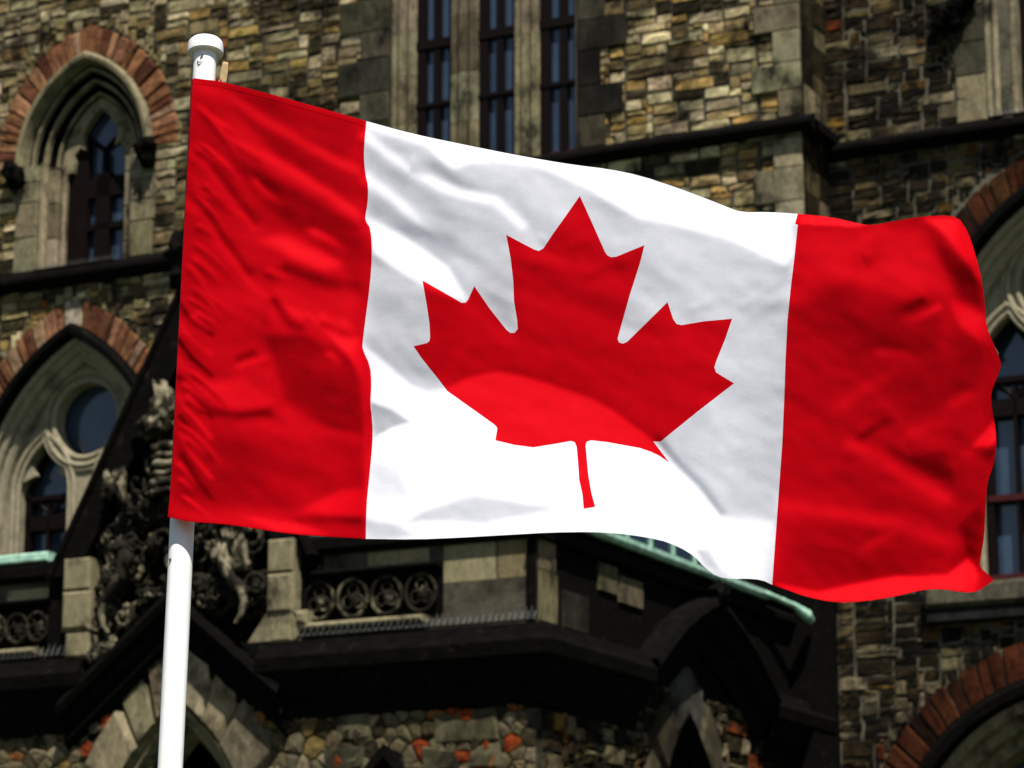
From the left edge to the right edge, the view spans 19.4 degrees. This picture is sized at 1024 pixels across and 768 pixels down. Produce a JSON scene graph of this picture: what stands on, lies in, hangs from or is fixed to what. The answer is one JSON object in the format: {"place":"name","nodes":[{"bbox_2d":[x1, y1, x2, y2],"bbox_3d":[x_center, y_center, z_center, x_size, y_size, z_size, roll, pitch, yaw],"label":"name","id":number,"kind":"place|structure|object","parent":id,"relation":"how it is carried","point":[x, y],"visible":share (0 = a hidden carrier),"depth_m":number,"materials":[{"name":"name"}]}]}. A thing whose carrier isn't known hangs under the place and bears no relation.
{"place":"outdoors","nodes":[
{"label":"outdoors","id":0,"kind":"place"},
{"bbox_2d":[0,0,1023,767],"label":"stone building","id":1,"kind":"structure","parent":0,"point":[622,650],"depth_m":43.02,"materials":[{"name":"stone"}]},
{"bbox_2d":[0,645,64,661],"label":"bird spike strip","id":2,"kind":"object","parent":1,"relation":"on","point":[30,657],"visible":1,"depth_m":38.01,"materials":[{"name":"grey metal"}]},
{"bbox_2d":[32,254,115,271],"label":"bird spike strip","id":3,"kind":"object","parent":1,"relation":"on","point":[76,264],"visible":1,"depth_m":49.22,"materials":[{"name":"grey metal"}]},
{"bbox_2d":[0,297,147,555],"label":"window","id":4,"kind":"structure","parent":1,"relation":"in","point":[60,407],"depth_m":49.44,"materials":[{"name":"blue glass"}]},
{"bbox_2d":[0,24,177,273],"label":"window","id":5,"kind":"structure","parent":1,"relation":"in","point":[91,129],"depth_m":50.14,"materials":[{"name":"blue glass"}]},
{"bbox_2d":[296,606,534,638],"bbox_3d":[-1.267,2.850,35.697,3.454,0.163,0.133,-7,-15,26],"label":"bird spike strip","id":6,"kind":"object","parent":1,"relation":"on","point":[418,627],"visible":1,"depth_m":35.57,"materials":[{"name":"grey metal"}]},
{"bbox_2d":[416,0,456,141],"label":"window","id":7,"kind":"structure","parent":1,"relation":"in","point":[433,44],"depth_m":47.09,"materials":[{"name":"blue glass"}]},
{"bbox_2d":[478,0,519,154],"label":"window","id":8,"kind":"structure","parent":1,"relation":"in","point":[496,33],"depth_m":46.53,"materials":[{"name":"blue glass"}]},
{"bbox_2d":[539,0,575,154],"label":"window","id":9,"kind":"structure","parent":1,"relation":"in","point":[557,86],"depth_m":46.03,"materials":[{"name":"blue glass"}]},
{"bbox_2d":[882,642,1023,767],"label":"brick arch","id":10,"kind":"structure","parent":1,"relation":"in","point":[989,733],"depth_m":41.81,"materials":[{"name":"brown brick"}]},
{"bbox_2d":[924,153,1023,625],"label":"window","id":11,"kind":"structure","parent":1,"relation":"in","point":[997,240],"depth_m":43.09,"materials":[{"name":"blue glass"}]},
{"bbox_2d":[929,0,1023,123],"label":"window","id":12,"kind":"structure","parent":1,"relation":"in","point":[973,23],"depth_m":43.77,"materials":[{"name":"grey stone"}]},
{"bbox_2d":[988,104,1023,118],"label":"bird spike strip","id":13,"kind":"object","parent":1,"relation":"on","point":[1006,114],"visible":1,"depth_m":43.23,"materials":[{"name":"grey metal"}]},
{"label":"lawn","id":14,"kind":"structure","parent":0,"visible":0},
{"bbox_2d":[158,34,223,767],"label":"flagpole","id":15,"kind":"object","parent":14,"relation":"on","point":[205,52],"visible":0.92,"depth_m":6.20,"materials":[{"name":"white metal"}]},
{"bbox_2d":[219,62,227,82],"bbox_3d":[-0.644,-0.670,6.693,0.020,0.097,0.037,3,-14,-15],"label":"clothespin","id":16,"kind":"object","parent":15,"relation":"attached to","point":[223,73],"visible":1,"depth_m":6.69,"materials":[{"name":"brown wood"}]},
{"bbox_2d":[168,78,1000,602],"bbox_3d":[0.161,-0.120,6.433,1.766,1.225,0.354,0,-13,0],"label":"flag","id":17,"kind":"object","parent":15,"relation":"attached to","point":[384,332],"visible":1,"depth_m":6.42,"materials":[{"name":"red fabric"}]}
]}

